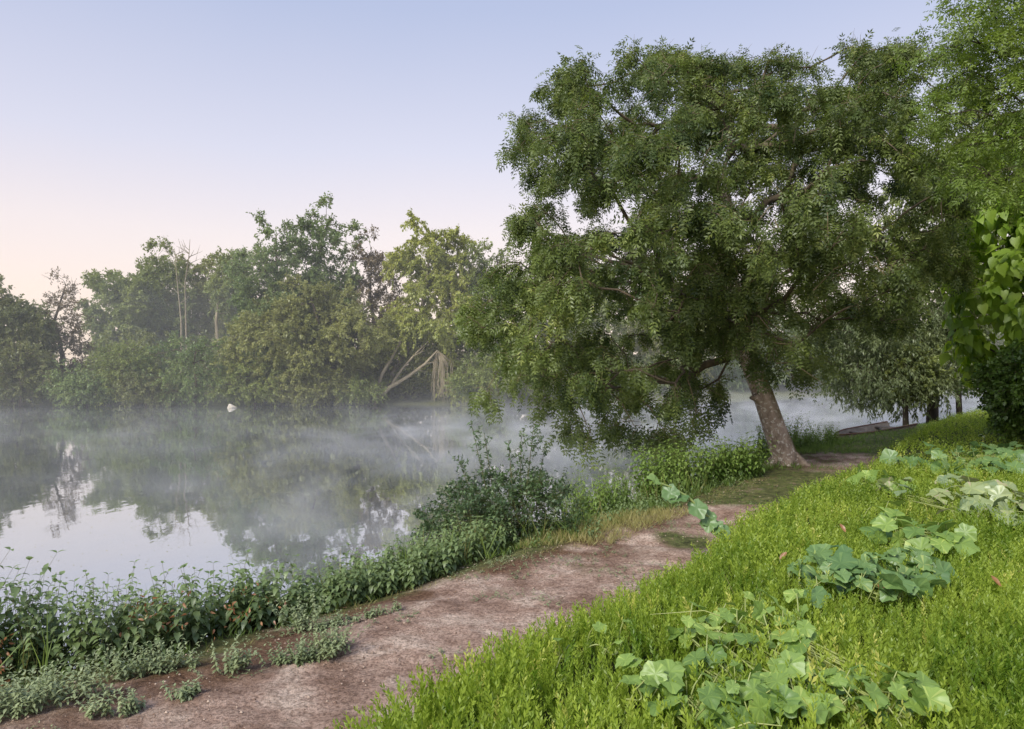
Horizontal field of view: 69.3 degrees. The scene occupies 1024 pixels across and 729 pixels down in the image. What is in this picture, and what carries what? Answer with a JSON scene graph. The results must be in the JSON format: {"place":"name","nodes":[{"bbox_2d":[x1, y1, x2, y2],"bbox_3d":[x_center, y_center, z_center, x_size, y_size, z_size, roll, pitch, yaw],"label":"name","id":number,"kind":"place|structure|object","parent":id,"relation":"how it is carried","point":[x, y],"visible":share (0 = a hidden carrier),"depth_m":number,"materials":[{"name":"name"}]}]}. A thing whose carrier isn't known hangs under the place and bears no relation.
{"place":"outdoors","nodes":[
{"label":"outdoors","id":0,"kind":"place"},
{"bbox_2d":[0,392,985,668],"bbox_3d":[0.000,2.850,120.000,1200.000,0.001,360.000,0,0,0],"label":"river","id":1,"kind":"structure","parent":0,"point":[202,486],"depth_m":19.01,"materials":[{"name":"liquid"}]},
{"bbox_2d":[8,489,558,617],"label":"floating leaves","id":2,"kind":"object","parent":1,"relation":"on","point":[204,525],"visible":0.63,"depth_m":12.70,"materials":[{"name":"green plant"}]},
{"bbox_2d":[0,367,1023,728],"bbox_3d":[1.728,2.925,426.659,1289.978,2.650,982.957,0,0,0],"label":"ground","id":3,"kind":"structure","parent":0,"point":[768,495],"depth_m":12.44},
{"bbox_2d":[0,273,69,403],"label":"oak tree","id":4,"kind":"object","parent":3,"relation":"on","point":[30,322],"visible":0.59,"depth_m":51.98,"materials":[{"name":"green plant"}]},
{"bbox_2d":[0,547,70,679],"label":"nettle clump","id":5,"kind":"object","parent":3,"relation":"on","point":[15,590],"visible":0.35,"depth_m":5.63,"materials":[{"name":"green plant"}]},
{"bbox_2d":[0,332,73,406],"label":"waterside bush","id":6,"kind":"object","parent":3,"relation":"on","point":[24,384],"visible":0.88,"depth_m":50.07,"materials":[{"name":"green plant"}]},
{"bbox_2d":[33,266,97,387],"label":"thin crowned tree","id":7,"kind":"object","parent":3,"relation":"on","point":[60,305],"visible":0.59,"depth_m":55.98,"materials":[{"name":"grey plant"}]},
{"bbox_2d":[34,359,122,407],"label":"waterside bush","id":8,"kind":"object","parent":3,"relation":"on","point":[76,384],"visible":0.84,"depth_m":49.46,"materials":[{"name":"green plant"}]},
{"bbox_2d":[0,559,202,682],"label":"nettle clump","id":9,"kind":"object","parent":3,"relation":"on","point":[77,638],"visible":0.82,"depth_m":5.58,"materials":[{"name":"green plant"}]},
{"bbox_2d":[8,584,195,668],"bbox_3d":[-3.100,2.012,5.664,1.057,0.673,1.142,0,0,0],"label":"clump","id":10,"kind":"object","parent":3,"relation":"on","point":[36,627],"visible":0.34,"depth_m":5.65,"materials":[{"name":"green plant"}]},
{"bbox_2d":[80,335,163,406],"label":"waterside bush","id":11,"kind":"object","parent":3,"relation":"on","point":[121,362],"visible":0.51,"depth_m":50.53,"materials":[{"name":"green plant"}]},
{"bbox_2d":[73,256,178,376],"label":"poplar tree","id":12,"kind":"object","parent":3,"relation":"on","point":[119,295],"visible":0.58,"depth_m":81.71,"materials":[{"name":"green plant"}]},
{"bbox_2d":[0,583,285,685],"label":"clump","id":13,"kind":"object","parent":3,"relation":"on","point":[150,616],"visible":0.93,"depth_m":5.61,"materials":[{"name":"green plant"}]},
{"bbox_2d":[103,363,188,407],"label":"waterside bush","id":14,"kind":"object","parent":3,"relation":"on","point":[141,390],"visible":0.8,"depth_m":49.78,"materials":[{"name":"green plant"}]},
{"bbox_2d":[115,235,201,377],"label":"poplar tree","id":15,"kind":"object","parent":3,"relation":"on","point":[169,281],"visible":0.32,"depth_m":85.99,"materials":[{"name":"green plant"}]},
{"bbox_2d":[162,235,191,372],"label":"dead tree","id":16,"kind":"object","parent":3,"relation":"on","point":[178,290],"visible":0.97,"depth_m":80.96,"materials":[{"name":"grey wood"}]},
{"bbox_2d":[178,239,201,368],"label":"dead tree","id":17,"kind":"object","parent":3,"relation":"on","point":[185,285],"visible":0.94,"depth_m":81.96,"materials":[{"name":"grey wood"}]},
{"bbox_2d":[123,330,263,406],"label":"bush","id":18,"kind":"object","parent":3,"relation":"on","point":[196,390],"visible":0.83,"depth_m":50.27,"materials":[{"name":"green plant"}]},
{"bbox_2d":[159,252,241,377],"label":"poplar tree","id":19,"kind":"object","parent":3,"relation":"on","point":[202,322],"visible":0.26,"depth_m":90.32,"materials":[{"name":"green plant"}]},
{"bbox_2d":[201,245,262,374],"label":"poplar tree","id":20,"kind":"object","parent":3,"relation":"on","point":[220,295],"visible":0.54,"depth_m":78.96,"materials":[{"name":"green plant"}]},
{"bbox_2d":[149,549,317,648],"bbox_3d":[-2.572,2.158,6.625,1.052,1.004,1.658,0,0,42],"label":"nettle clump","id":21,"kind":"object","parent":3,"relation":"on","point":[201,616],"visible":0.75,"depth_m":6.49,"materials":[{"name":"green plant"}]},
{"bbox_2d":[201,349,294,406],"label":"waterside bush","id":22,"kind":"object","parent":3,"relation":"on","point":[231,388],"visible":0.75,"depth_m":49.57,"materials":[{"name":"green plant"}]},
{"bbox_2d":[221,208,335,402],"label":"tall maple tree","id":23,"kind":"object","parent":3,"relation":"on","point":[246,294],"visible":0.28,"depth_m":53.74,"materials":[{"name":"green plant"}]},
{"bbox_2d":[210,272,399,406],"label":"broad tree","id":24,"kind":"object","parent":3,"relation":"on","point":[328,354],"visible":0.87,"depth_m":49.83,"materials":[{"name":"green plant"}]},
{"bbox_2d":[267,364,365,407],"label":"waterside bush","id":25,"kind":"object","parent":3,"relation":"on","point":[322,396],"visible":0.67,"depth_m":49.51,"materials":[{"name":"green plant"}]},
{"bbox_2d":[288,191,372,374],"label":"tall maple tree","id":26,"kind":"object","parent":3,"relation":"on","point":[334,239],"visible":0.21,"depth_m":56.53,"materials":[{"name":"green plant"}]},
{"bbox_2d":[333,370,390,406],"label":"waterside bush","id":27,"kind":"object","parent":3,"relation":"on","point":[374,389],"visible":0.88,"depth_m":50.20,"materials":[{"name":"green plant"}]},
{"bbox_2d":[340,224,406,382],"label":"thin crowned tree","id":28,"kind":"object","parent":3,"relation":"on","point":[368,261],"visible":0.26,"depth_m":57.71,"materials":[{"name":"grey plant"}]},
{"bbox_2d":[288,529,462,615],"bbox_3d":[-1.469,2.179,7.708,2.070,0.836,1.163,0,0,-41],"label":"nettle clump","id":29,"kind":"object","parent":3,"relation":"on","point":[378,580],"visible":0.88,"depth_m":7.45,"materials":[{"name":"green plant"}]},
{"bbox_2d":[3,466,758,678],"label":"dry grass","id":30,"kind":"structure","parent":3,"relation":"on","point":[663,514],"depth_m":9.50,"materials":[{"name":"green plant"}]},
{"bbox_2d":[0,452,780,683],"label":"bank undergrowth","id":31,"kind":"object","parent":3,"relation":"on","point":[356,585],"visible":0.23,"depth_m":8.92,"materials":[{"name":"green plant"}]},
{"bbox_2d":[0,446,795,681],"bbox_3d":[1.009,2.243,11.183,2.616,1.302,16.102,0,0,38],"label":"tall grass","id":32,"kind":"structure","parent":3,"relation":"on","point":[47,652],"depth_m":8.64,"materials":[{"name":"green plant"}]},
{"bbox_2d":[372,338,454,404],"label":"fallen tree","id":33,"kind":"object","parent":3,"relation":"on","point":[434,362],"visible":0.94,"depth_m":51.80,"materials":[{"name":"wood"}]},
{"bbox_2d":[365,338,463,400],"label":"waterside bush","id":34,"kind":"object","parent":3,"relation":"on","point":[409,386],"visible":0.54,"depth_m":53.58,"materials":[{"name":"green plant"}]},
{"bbox_2d":[371,208,487,404],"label":"willow tree","id":35,"kind":"object","parent":3,"relation":"on","point":[443,281],"visible":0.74,"depth_m":52.65,"materials":[{"name":"green plant"}]},
{"bbox_2d":[0,451,880,728],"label":"footpath","id":36,"kind":"structure","parent":3,"relation":"on","point":[474,622],"depth_m":5.72,"materials":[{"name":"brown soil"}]},
{"bbox_2d":[0,644,135,721],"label":"mint clump","id":37,"kind":"object","parent":36,"relation":"on","point":[15,700],"visible":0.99,"depth_m":4.66,"materials":[{"name":"green plant"}]},
{"bbox_2d":[71,686,146,718],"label":"mint clump","id":38,"kind":"object","parent":36,"relation":"on","point":[133,705],"visible":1,"depth_m":4.58,"materials":[{"name":"green plant"}]},
{"bbox_2d":[83,625,206,684],"bbox_3d":[-2.610,2.082,5.261,0.799,0.297,0.309,0,0,-32],"label":"mint clump","id":39,"kind":"object","parent":36,"relation":"on","point":[154,667],"visible":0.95,"depth_m":5.25,"materials":[{"name":"green plant"}]},
{"bbox_2d":[160,678,201,702],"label":"mint clump","id":40,"kind":"object","parent":36,"relation":"on","point":[185,692],"visible":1,"depth_m":4.79,"materials":[{"name":"green plant"}]},
{"bbox_2d":[210,634,271,675],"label":"mint clump","id":41,"kind":"object","parent":36,"relation":"on","point":[233,666],"visible":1,"depth_m":5.22,"materials":[{"name":"green plant"}]},
{"bbox_2d":[267,587,327,633],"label":"mint clump","id":42,"kind":"object","parent":36,"relation":"on","point":[297,623],"visible":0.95,"depth_m":6.16,"materials":[{"name":"green plant"}]},
{"bbox_2d":[250,607,369,666],"bbox_3d":[-1.464,2.026,5.495,0.814,0.298,0.481,0,0,0],"label":"mint clump","id":43,"kind":"object","parent":36,"relation":"on","point":[306,654],"visible":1,"depth_m":5.41,"materials":[{"name":"green plant"}]},
{"bbox_2d":[314,597,401,631],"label":"mint clump","id":44,"kind":"object","parent":36,"relation":"on","point":[369,614],"visible":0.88,"depth_m":6.29,"materials":[{"name":"green plant"}]},
{"bbox_2d":[37,486,751,724],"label":"path twigs","id":45,"kind":"object","parent":36,"relation":"on","point":[382,629],"visible":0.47,"depth_m":6.16,"materials":[{"name":"brown plant"}]},
{"bbox_2d":[26,497,778,728],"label":"path weeds","id":46,"kind":"object","parent":36,"relation":"on","point":[495,595],"visible":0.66,"depth_m":7.40,"materials":[{"name":"green plant"}]},
{"bbox_2d":[1,478,813,728],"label":"grit","id":47,"kind":"object","parent":36,"relation":"on","point":[285,719],"visible":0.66,"depth_m":5.94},
{"bbox_2d":[396,510,515,579],"bbox_3d":[-0.713,2.101,8.582,1.031,0.705,1.762,0,0,41],"label":"nettle clump","id":48,"kind":"object","parent":3,"relation":"on","point":[459,557],"visible":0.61,"depth_m":8.47,"materials":[{"name":"green plant"}]},
{"bbox_2d":[5,420,947,689],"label":"bank grass","id":49,"kind":"structure","parent":3,"relation":"on","point":[815,448],"depth_m":13.15,"materials":[{"name":"green plant"}]},
{"bbox_2d":[443,351,531,405],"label":"waterside bush","id":50,"kind":"object","parent":3,"relation":"on","point":[466,382],"visible":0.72,"depth_m":50.00,"materials":[{"name":"green plant"}]},
{"bbox_2d":[449,237,546,396],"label":"broad tree","id":51,"kind":"object","parent":3,"relation":"on","point":[479,261],"visible":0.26,"depth_m":54.08,"materials":[{"name":"green plant"}]},
{"bbox_2d":[408,419,596,547],"bbox_3d":[-0.148,1.720,9.737,2.503,2.048,1.594,0,0,0],"label":"bramble bush","id":52,"kind":"object","parent":3,"relation":"on","point":[532,486],"visible":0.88,"depth_m":9.54,"materials":[{"name":"green plant"}]},
{"bbox_2d":[51,308,1004,383],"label":"distant wood","id":53,"kind":"object","parent":3,"relation":"on","point":[149,339],"visible":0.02,"depth_m":66.00,"materials":[{"name":"green plant"}]},
{"bbox_2d":[521,367,581,396],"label":"waterside bush","id":54,"kind":"object","parent":3,"relation":"on","point":[546,388],"visible":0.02,"depth_m":52.97,"materials":[{"name":"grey plant"}]},
{"bbox_2d":[529,261,629,373],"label":"broad tree","id":55,"kind":"object","parent":3,"relation":"on","point":[616,335],"visible":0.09,"depth_m":56.86,"materials":[{"name":"green plant"}]},
{"bbox_2d":[550,619,632,673],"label":"gourd vine","id":56,"kind":"object","parent":3,"relation":"on","point":[598,625],"visible":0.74,"depth_m":4.36,"materials":[{"name":"green plant"}]},
{"bbox_2d":[554,462,636,518],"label":"weed clump","id":57,"kind":"object","parent":3,"relation":"on","point":[603,493],"visible":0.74,"depth_m":11.38,"materials":[{"name":"green plant"}]},
{"bbox_2d":[612,653,659,713],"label":"gourd vine","id":58,"kind":"object","parent":3,"relation":"on","point":[627,660],"visible":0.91,"depth_m":3.61,"materials":[{"name":"green plant"}]},
{"bbox_2d":[605,351,706,395],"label":"waterside bush","id":59,"kind":"object","parent":3,"relation":"on","point":[663,388],"visible":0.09,"depth_m":59.38,"materials":[{"name":"green plant"}]},
{"bbox_2d":[603,285,722,387],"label":"broad tree","id":60,"kind":"object","parent":3,"relation":"on","point":[636,344],"visible":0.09,"depth_m":62.45,"materials":[{"name":"green plant"}]},
{"bbox_2d":[624,434,723,502],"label":"weed clump","id":61,"kind":"object","parent":3,"relation":"on","point":[664,472],"visible":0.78,"depth_m":12.71,"materials":[{"name":"green plant"}]},
{"bbox_2d":[325,407,1023,728],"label":"lawn sprigs","id":62,"kind":"object","parent":3,"relation":"on","point":[509,672],"visible":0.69,"depth_m":4.46,"materials":[{"name":"green plant"}]},
{"bbox_2d":[991,575,1001,586],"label":"dead leaf","id":63,"kind":"object","parent":62,"relation":"on","point":[995,579],"visible":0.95,"depth_m":5.32,"materials":[{"name":"brown plant"}]},
{"bbox_2d":[647,473,729,543],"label":"vine","id":64,"kind":"object","parent":3,"relation":"on","point":[700,510],"visible":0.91,"depth_m":7.96,"materials":[{"name":"green plant"}]},
{"bbox_2d":[449,28,986,474],"bbox_3d":[4.529,-2.602,15.799,11.887,10.454,10.046,0,0,0],"label":"ash tree","id":65,"kind":"object","parent":3,"relation":"on","point":[556,293],"visible":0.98,"depth_m":14.03,"materials":[{"name":"green plant"}]},
{"bbox_2d":[441,469,1022,728],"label":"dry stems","id":66,"kind":"object","parent":3,"relation":"on","point":[755,599],"visible":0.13,"depth_m":4.83,"materials":[{"name":"brown plant"}]},
{"bbox_2d":[691,431,777,485],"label":"weed clump","id":67,"kind":"object","parent":3,"relation":"on","point":[742,459],"visible":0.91,"depth_m":13.93,"materials":[{"name":"green plant"}]},
{"bbox_2d":[701,353,791,392],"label":"waterside bush","id":68,"kind":"object","parent":3,"relation":"on","point":[738,383],"visible":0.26,"depth_m":65.68,"materials":[{"name":"green plant"}]},
{"bbox_2d":[708,307,814,390],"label":"misty tree","id":69,"kind":"object","parent":3,"relation":"on","point":[774,358],"visible":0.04,"depth_m":68.32,"materials":[{"name":"green plant"}]},
{"bbox_2d":[749,413,823,456],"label":"weed clump","id":70,"kind":"object","parent":3,"relation":"on","point":[793,438],"visible":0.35,"depth_m":18.73,"materials":[{"name":"green plant"}]},
{"bbox_2d":[639,588,951,728],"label":"gourd vine","id":71,"kind":"object","parent":3,"relation":"on","point":[924,689],"visible":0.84,"depth_m":3.53,"materials":[{"name":"green plant"}]},
{"bbox_2d":[793,421,840,449],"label":"weed clump","id":72,"kind":"object","parent":3,"relation":"on","point":[829,435],"visible":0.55,"depth_m":20.33,"materials":[{"name":"green plant"}]},
{"bbox_2d":[788,362,852,385],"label":"waterside bush","id":73,"kind":"object","parent":3,"relation":"on","point":[820,383],"visible":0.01,"depth_m":73.11,"materials":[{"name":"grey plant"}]},
{"bbox_2d":[818,330,882,382],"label":"misty tree","id":74,"kind":"object","parent":3,"relation":"on","point":[844,355],"visible":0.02,"depth_m":73.40,"materials":[{"name":"green plant"}]},
{"bbox_2d":[787,543,958,611],"bbox_3d":[2.643,1.557,5.504,1.356,0.348,1.293,0,0,0],"label":"gourd vine","id":75,"kind":"object","parent":3,"relation":"on","point":[911,581],"visible":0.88,"depth_m":5.35,"materials":[{"name":"green plant"}]},
{"bbox_2d":[834,421,917,439],"bbox_3d":[11.737,2.208,24.312,3.414,0.511,1.124,0,0,-29],"label":"wooden punt","id":76,"kind":"object","parent":3,"relation":"on","point":[869,428],"visible":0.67,"depth_m":24.58,"materials":[{"name":"brown wood"}]},
{"bbox_2d":[846,464,917,495],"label":"gourd vine","id":77,"kind":"object","parent":3,"relation":"on","point":[858,476],"visible":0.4,"depth_m":10.10,"materials":[{"name":"green plant"}]},
{"bbox_2d":[782,287,995,424],"bbox_3d":[15.231,-0.174,29.503,8.272,6.077,7.140,0,0,-41],"label":"willow tree","id":78,"kind":"object","parent":3,"relation":"on","point":[863,382],"visible":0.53,"depth_m":27.90,"materials":[{"name":"green plant"}]},
{"bbox_2d":[864,341,956,425],"bbox_3d":[14.980,0.807,27.924,3.012,3.380,3.151,0,0,0],"label":"slim tree","id":79,"kind":"object","parent":3,"relation":"on","point":[905,408],"visible":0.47,"depth_m":27.40,"materials":[{"name":"green plant"}]},
{"bbox_2d":[859,500,979,557],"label":"gourd vine","id":80,"kind":"object","parent":3,"relation":"on","point":[889,520],"visible":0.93,"depth_m":6.66,"materials":[{"name":"green plant"}]},
{"bbox_2d":[871,473,1023,525],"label":"gourd vine","id":81,"kind":"object","parent":3,"relation":"on","point":[999,491],"visible":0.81,"depth_m":8.65,"materials":[{"name":"green plant"}]},
{"bbox_2d":[873,79,1023,416],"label":"tall ash tree","id":82,"kind":"object","parent":3,"relation":"on","point":[892,202],"visible":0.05,"depth_m":29.89,"materials":[{"name":"green plant"}]},
{"bbox_2d":[879,441,1023,476],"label":"gourd vine","id":83,"kind":"object","parent":3,"relation":"on","point":[999,450],"visible":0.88,"depth_m":11.97,"materials":[{"name":"green plant"}]},
{"bbox_2d":[886,0,1023,228],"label":"overhanging ash tree","id":84,"kind":"object","parent":3,"relation":"on","point":[1005,45],"visible":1,"depth_m":10.92,"materials":[{"name":"green plant"}]},
{"bbox_2d":[936,112,1023,389],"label":"catalpa tree","id":85,"kind":"object","parent":3,"relation":"on","point":[1002,269],"visible":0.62,"depth_m":16.61,"materials":[{"name":"green plant"}]},
{"bbox_2d":[953,338,1023,445],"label":"hedge bush","id":86,"kind":"object","parent":3,"relation":"on","point":[998,384],"visible":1,"depth_m":15.64,"materials":[{"name":"green plant"}]},
{"bbox_2d":[983,325,1004,357],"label":"misty tree","id":87,"kind":"object","parent":3,"relation":"on","point":[1001,341],"visible":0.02,"depth_m":88.64,"materials":[{"name":"green plant"}]},
{"bbox_2d":[0,0,1023,364],"label":"sky","id":88,"kind":"structure","parent":0,"point":[124,124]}
]}

